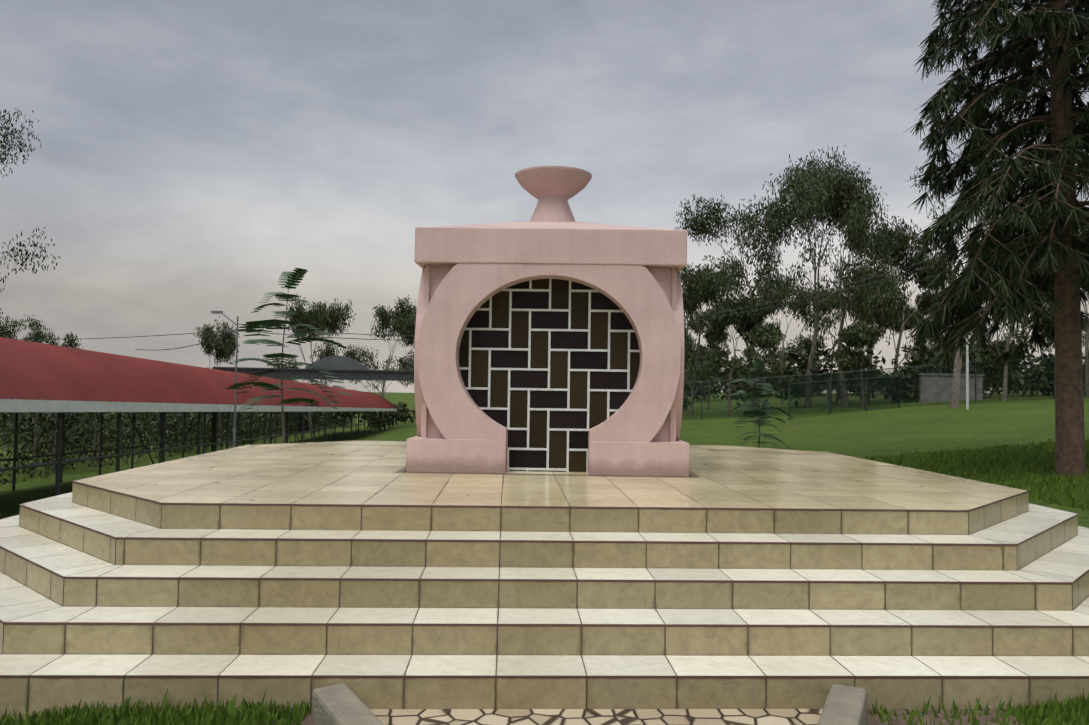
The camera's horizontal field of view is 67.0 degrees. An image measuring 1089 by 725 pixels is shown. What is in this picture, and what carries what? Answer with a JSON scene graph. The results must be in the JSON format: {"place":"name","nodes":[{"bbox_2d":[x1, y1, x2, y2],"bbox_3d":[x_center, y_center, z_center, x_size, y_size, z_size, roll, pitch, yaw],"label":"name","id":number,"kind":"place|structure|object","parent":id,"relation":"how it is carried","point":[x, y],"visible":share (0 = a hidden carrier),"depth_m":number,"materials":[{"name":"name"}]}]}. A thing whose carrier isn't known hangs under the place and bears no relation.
{"place":"outdoors","nodes":[
{"label":"outdoors","id":0,"kind":"place"},
{"bbox_2d":[17,255,963,349],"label":"overhead wires","id":1,"kind":"object","parent":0,"point":[414,340],"visible":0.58,"depth_m":29.16,"materials":[{"name":"black metal"}]},
{"bbox_2d":[0,392,1088,724],"bbox_3d":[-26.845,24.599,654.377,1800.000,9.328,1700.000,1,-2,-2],"label":"ground","id":2,"kind":"structure","parent":0,"point":[920,428],"depth_m":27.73,"materials":[{"name":"green plant"}]},
{"bbox_2d":[0,108,59,324],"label":"tree","id":3,"kind":"object","parent":2,"relation":"on","point":[4,136],"visible":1,"depth_m":25.12,"materials":[{"name":"green plant"}]},
{"bbox_2d":[0,315,83,447],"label":"tree","id":4,"kind":"object","parent":2,"relation":"on","point":[36,334],"visible":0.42,"depth_m":76.08,"materials":[{"name":"green plant"}]},
{"bbox_2d":[0,389,353,483],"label":"thicket","id":5,"kind":"object","parent":2,"relation":"on","point":[89,431],"visible":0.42,"depth_m":44.81,"materials":[{"name":"green plant"}]},
{"bbox_2d":[0,411,389,495],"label":"shed frame","id":6,"kind":"object","parent":2,"relation":"on","point":[59,454],"visible":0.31,"depth_m":30.75,"materials":[{"name":"black metal"}]},
{"bbox_2d":[0,399,396,411],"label":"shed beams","id":7,"kind":"structure","parent":6,"relation":"on","point":[15,405],"depth_m":22.04,"materials":[{"name":"white metal"}]},
{"bbox_2d":[0,337,396,408],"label":"shed roof","id":8,"kind":"structure","parent":7,"relation":"on","point":[29,370],"depth_m":23.36,"materials":[{"name":"red metal"}]},
{"bbox_2d":[193,315,239,367],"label":"tree","id":9,"kind":"object","parent":2,"relation":"on","point":[225,347],"visible":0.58,"depth_m":83.64,"materials":[{"name":"green plant"}]},
{"bbox_2d":[211,311,245,447],"bbox_3d":[-10.285,1.155,26.714,1.180,5.657,0.140,1,-2,-2],"label":"street lamp","id":10,"kind":"object","parent":2,"relation":"on","point":[235,394],"visible":0.77,"depth_m":26.73,"materials":[{"name":"metal"}]},
{"bbox_2d":[225,268,352,442],"bbox_3d":[-4.790,0.488,15.343,2.168,4.478,2.234,1,-2,-2],"label":"young tree","id":11,"kind":"object","parent":2,"relation":"on","point":[290,280],"visible":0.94,"depth_m":15.32,"materials":[{"name":"green plant"}]},
{"bbox_2d":[260,411,326,432],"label":"bush","id":12,"kind":"object","parent":2,"relation":"on","point":[323,412],"depth_m":87.93,"materials":[{"name":"green plant"}]},
{"bbox_2d":[281,411,327,432],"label":"bush","id":13,"kind":"object","parent":2,"relation":"on","point":[307,423],"visible":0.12,"depth_m":87.97,"materials":[{"name":"green plant"}]},
{"bbox_2d":[267,293,356,434],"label":"tree","id":14,"kind":"object","parent":2,"relation":"on","point":[332,318],"visible":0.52,"depth_m":77.44,"materials":[{"name":"green plant"}]},
{"bbox_2d":[211,356,413,451],"bbox_3d":[-11.553,2.587,45.725,13.060,5.939,0.240,1,-2,-14],"label":"canopy","id":15,"kind":"object","parent":2,"relation":"on","point":[344,368],"visible":0.6,"depth_m":45.72,"materials":[{"name":"metal"}]},
{"bbox_2d":[326,411,356,426],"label":"bush","id":16,"kind":"object","parent":2,"relation":"on","point":[339,416],"visible":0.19,"depth_m":98.39,"materials":[{"name":"green plant"}]},
{"bbox_2d":[312,684,383,724],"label":"kerb","id":17,"kind":"structure","parent":2,"relation":"on","point":[341,704],"depth_m":3.75,"materials":[{"name":"concrete"}]},
{"bbox_2d":[353,408,401,428],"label":"bush","id":18,"kind":"object","parent":2,"relation":"on","point":[394,415],"visible":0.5,"depth_m":86.59,"materials":[{"name":"green plant"}]},
{"bbox_2d":[342,295,416,430],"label":"tree","id":19,"kind":"object","parent":2,"relation":"on","point":[403,320],"visible":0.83,"depth_m":77.26,"materials":[{"name":"green plant"}]},
{"bbox_2d":[378,398,414,424],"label":"bush","id":20,"kind":"object","parent":2,"relation":"on","point":[404,415],"visible":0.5,"depth_m":97.53,"materials":[{"name":"green plant"}]},
{"bbox_2d":[391,329,414,389],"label":"tree","id":21,"kind":"object","parent":2,"relation":"on","point":[410,336],"visible":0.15,"depth_m":82.86,"materials":[{"name":"green plant"}]},
{"bbox_2d":[0,442,1088,711],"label":"joint","id":22,"kind":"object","parent":2,"relation":"on","point":[574,570],"depth_m":4.97,"materials":[{"name":"concrete"}]},
{"bbox_2d":[0,441,1088,721],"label":"platform tiles","id":23,"kind":"object","parent":22,"relation":"on","point":[462,651],"visible":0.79,"depth_m":4.77,"materials":[{"name":"beige tile"}]},
{"bbox_2d":[402,468,695,477],"bbox_3d":[0.049,1.051,8.678,2.750,0.001,2.750,1,-2,1],"label":"monument base grime","id":24,"kind":"object","parent":23,"relation":"on","point":[558,475],"visible":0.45,"depth_m":7.38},
{"bbox_2d":[0,441,1088,678],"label":"step nosing","id":25,"kind":"object","parent":22,"relation":"on","point":[528,581],"visible":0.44,"depth_m":4.67,"materials":[{"name":"brown tile"}]},
{"bbox_2d":[406,166,688,476],"bbox_3d":[0.072,-0.468,8.732,2.550,3.046,2.551,1,-2,1],"label":"monument body","id":26,"kind":"object","parent":22,"relation":"on","point":[632,273],"visible":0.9,"depth_m":7.50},
{"bbox_2d":[459,279,639,471],"bbox_3d":[0.043,0.068,7.745,2.259,2.611,0.064,1,-2,1],"label":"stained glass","id":27,"kind":"object","parent":26,"relation":"attached to","point":[549,369],"visible":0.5,"depth_m":7.72,"materials":[{"name":"black"}]},
{"bbox_2d":[242,709,1023,724],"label":"soil patches","id":28,"kind":"object","parent":2,"relation":"on","point":[870,720],"visible":0.23,"depth_m":4.02,"materials":[{"name":"brown soil"}]},
{"bbox_2d":[682,387,689,409],"bbox_3d":[9.524,2.766,62.661,3.859,2.969,3.583,1,-2,-2],"label":"bush","id":29,"kind":"object","parent":2,"relation":"on","point":[685,404],"depth_m":62.35,"materials":[{"name":"green plant"}]},
{"bbox_2d":[683,371,726,400],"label":"bush","id":30,"kind":"object","parent":2,"relation":"on","point":[688,390],"visible":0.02,"depth_m":90.32,"materials":[{"name":"green plant"}]},
{"bbox_2d":[680,263,730,415],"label":"tree","id":31,"kind":"object","parent":2,"relation":"on","point":[695,295],"visible":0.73,"depth_m":48.89,"materials":[{"name":"green plant"}]},
{"bbox_2d":[684,310,731,409],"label":"tree","id":32,"kind":"object","parent":2,"relation":"on","point":[711,331],"visible":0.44,"depth_m":59.07,"materials":[{"name":"green plant"}]},
{"bbox_2d":[684,371,741,400],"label":"bush","id":33,"kind":"object","parent":2,"relation":"on","point":[717,385],"visible":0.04,"depth_m":94.24,"materials":[{"name":"green plant"}]},
{"bbox_2d":[710,366,748,398],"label":"bush","id":34,"kind":"object","parent":2,"relation":"on","point":[727,382],"visible":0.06,"depth_m":94.16,"materials":[{"name":"green plant"}]},
{"bbox_2d":[685,296,775,415],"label":"tree","id":35,"kind":"object","parent":2,"relation":"on","point":[710,366],"visible":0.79,"depth_m":43.66,"materials":[{"name":"green plant"}]},
{"bbox_2d":[728,322,785,413],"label":"tree","id":36,"kind":"object","parent":2,"relation":"on","point":[765,336],"visible":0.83,"depth_m":41.89,"materials":[{"name":"green plant"}]},
{"bbox_2d":[674,163,843,409],"bbox_3d":[11.835,-3.758,45.642,8.503,13.462,10.476,1,-2,-2],"label":"tree","id":37,"kind":"object","parent":2,"relation":"on","point":[697,225],"visible":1,"depth_m":43.65,"materials":[{"name":"green plant"}]},
{"bbox_2d":[727,359,793,448],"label":"sapling","id":38,"kind":"object","parent":2,"relation":"on","point":[755,411],"visible":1,"depth_m":18.39,"materials":[{"name":"green plant"}]},
{"bbox_2d":[708,337,823,409],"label":"tree","id":39,"kind":"object","parent":2,"relation":"on","point":[789,370],"visible":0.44,"depth_m":49.86,"materials":[{"name":"green plant"}]},
{"bbox_2d":[735,353,804,397],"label":"bush","id":40,"kind":"object","parent":2,"relation":"on","point":[776,389],"depth_m":86.70,"materials":[{"name":"green plant"}]},
{"bbox_2d":[734,272,819,403],"bbox_3d":[16.941,-1.705,60.625,5.658,9.794,6.663,1,-2,-2],"label":"tree","id":41,"kind":"object","parent":2,"relation":"on","point":[768,355],"visible":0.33,"depth_m":59.99,"materials":[{"name":"green plant"}]},
{"bbox_2d":[770,366,823,396],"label":"bush","id":42,"kind":"object","parent":2,"relation":"on","point":[820,389],"depth_m":90.00,"materials":[{"name":"green plant"}]},
{"bbox_2d":[798,368,837,395],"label":"bush","id":43,"kind":"object","parent":2,"relation":"on","point":[821,385],"depth_m":93.39,"materials":[{"name":"green plant"}]},
{"bbox_2d":[787,287,870,400],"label":"tree","id":44,"kind":"object","parent":2,"relation":"on","point":[829,326],"visible":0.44,"depth_m":62.03,"materials":[{"name":"green plant"}]},
{"bbox_2d":[778,338,899,406],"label":"tree","id":45,"kind":"object","parent":2,"relation":"on","point":[827,361],"visible":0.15,"depth_m":50.72,"materials":[{"name":"green plant"}]},
{"bbox_2d":[779,145,904,407],"bbox_3d":[16.914,-5.078,47.854,6.129,15.807,6.933,3,-3,-44],"label":"tree","id":46,"kind":"object","parent":2,"relation":"on","point":[831,201],"visible":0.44,"depth_m":47.41,"materials":[{"name":"green plant"}]},
{"bbox_2d":[817,684,866,724],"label":"kerb","id":47,"kind":"structure","parent":2,"relation":"on","point":[845,705],"depth_m":3.83,"materials":[{"name":"concrete"}]},
{"bbox_2d":[788,376,899,419],"bbox_3d":[13.214,1.496,35.773,8.468,2.012,0.064,2,-2,-37],"label":"fence","id":48,"kind":"object","parent":2,"relation":"on","point":[789,406],"visible":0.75,"depth_m":35.02,"materials":[{"name":"grey"}]},
{"bbox_2d":[795,170,907,405],"bbox_3d":[16.907,-4.272,47.677,4.974,13.923,8.226,2,-2,-26],"label":"tree","id":49,"kind":"object","parent":2,"relation":"on","point":[858,215],"visible":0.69,"depth_m":45.66,"materials":[{"name":"green plant"}]},
{"bbox_2d":[832,319,884,406],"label":"tree","id":50,"kind":"object","parent":2,"relation":"on","point":[847,359],"visible":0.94,"depth_m":42.89,"materials":[{"name":"green plant"}]},
{"bbox_2d":[787,213,930,402],"bbox_3d":[20.367,-3.534,52.523,7.725,12.544,7.868,2,-3,-38],"label":"tree","id":51,"kind":"object","parent":2,"relation":"on","point":[891,243],"visible":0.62,"depth_m":51.16,"materials":[{"name":"green plant"}]},
{"bbox_2d":[855,367,892,394],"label":"bush","id":52,"kind":"object","parent":2,"relation":"on","point":[882,373],"depth_m":94.15,"materials":[{"name":"green plant"}]},
{"bbox_2d":[684,356,1088,419],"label":"fence","id":53,"kind":"object","parent":2,"relation":"on","point":[843,391],"visible":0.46,"depth_m":38.87,"materials":[{"name":"grey"}]},
{"bbox_2d":[877,364,936,402],"bbox_3d":[21.514,1.383,48.455,3.678,2.633,3.146,0,-2,20],"label":"bush","id":54,"kind":"object","parent":2,"relation":"on","point":[906,391],"depth_m":48.02,"materials":[{"name":"green plant"}]},
{"bbox_2d":[886,301,943,368],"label":"tree","id":55,"kind":"object","parent":2,"relation":"on","point":[914,319],"visible":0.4,"depth_m":59.30,"materials":[{"name":"green plant"}]},
{"bbox_2d":[870,250,961,402],"bbox_3d":[23.206,-2.179,50.533,4.711,9.635,7.087,2,-2,-20],"label":"tree","id":56,"kind":"object","parent":2,"relation":"on","point":[927,272],"visible":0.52,"depth_m":50.31,"materials":[{"name":"green plant"}]},
{"bbox_2d":[898,342,981,379],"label":"tree","id":57,"kind":"object","parent":2,"relation":"on","point":[920,361],"visible":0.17,"depth_m":53.49,"materials":[{"name":"green plant"}]},
{"bbox_2d":[909,273,982,373],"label":"tree","id":58,"kind":"object","parent":2,"relation":"on","point":[929,298],"visible":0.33,"depth_m":52.99,"materials":[{"name":"green plant"}]},
{"bbox_2d":[918,373,983,402],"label":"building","id":59,"kind":"structure","parent":2,"relation":"on","point":[941,389],"depth_m":44.42,"materials":[{"name":"grey concrete"}]},
{"bbox_2d":[958,247,968,408],"bbox_3d":[15.154,-1.101,30.021,0.891,6.210,0.261,1,-2,-13],"label":"light pole","id":60,"kind":"object","parent":2,"relation":"on","point":[967,378],"visible":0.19,"depth_m":30.10,"materials":[{"name":"metal"}]},
{"bbox_2d":[983,378,1002,392],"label":"bush","id":61,"kind":"object","parent":2,"relation":"on","point":[999,389],"depth_m":95.87,"materials":[{"name":"green plant"}]},
{"bbox_2d":[903,0,1088,476],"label":"conifer tree","id":62,"kind":"object","parent":2,"relation":"on","point":[1052,251],"visible":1,"depth_m":10.29,"materials":[{"name":"green plant"}]},
{"bbox_2d":[938,337,1053,397],"bbox_3d":[25.280,0.283,46.821,6.180,3.921,4.496,1,-2,-2],"label":"bush","id":63,"kind":"object","parent":2,"relation":"on","point":[1029,374],"visible":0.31,"depth_m":46.19,"materials":[{"name":"green plant"}]},
{"bbox_2d":[910,89,1086,407],"bbox_3d":[18.198,-4.440,32.645,4.771,12.843,8.868,1,-2,-2],"label":"tree","id":64,"kind":"object","parent":2,"relation":"on","point":[955,393],"visible":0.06,"depth_m":32.90,"materials":[{"name":"green plant"}]},
{"bbox_2d":[969,339,1035,394],"bbox_3d":[30.731,0.342,54.447,5.832,3.974,4.826,1,-2,-2],"label":"bush","id":65,"kind":"object","parent":2,"relation":"on","point":[995,374],"depth_m":54.34,"materials":[{"name":"green plant"}]},
{"bbox_2d":[996,379,1027,391],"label":"bush","id":66,"kind":"object","parent":2,"relation":"on","point":[1016,390],"depth_m":93.88,"materials":[{"name":"green plant"}]},
{"bbox_2d":[949,256,1087,401],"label":"tree","id":67,"kind":"object","parent":2,"relation":"on","point":[1004,392],"visible":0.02,"depth_m":37.05,"materials":[{"name":"green plant"}]},
{"bbox_2d":[991,275,1087,395],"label":"tree","id":68,"kind":"object","parent":2,"relation":"on","point":[1018,341],"visible":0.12,"depth_m":46.27,"materials":[{"name":"green plant"}]},
{"bbox_2d":[1021,287,1088,396],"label":"tree","id":69,"kind":"object","parent":2,"relation":"on","point":[1085,339],"visible":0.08,"depth_m":40.67,"materials":[{"name":"green plant"}]},
{"bbox_2d":[1021,349,1088,394],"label":"bush","id":70,"kind":"object","parent":2,"relation":"on","point":[1047,362],"visible":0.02,"depth_m":46.09,"materials":[{"name":"green plant"}]},
{"bbox_2d":[0,0,1088,392],"label":"sky","id":71,"kind":"structure","parent":0,"point":[192,155],"materials":[{"name":"grey"}]},
{"bbox_2d":[370,709,822,724],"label":"paver path","id":72,"kind":"structure","parent":0,"point":[598,716],"depth_m":3.97,"materials":[{"name":"beige stone"}]}
]}

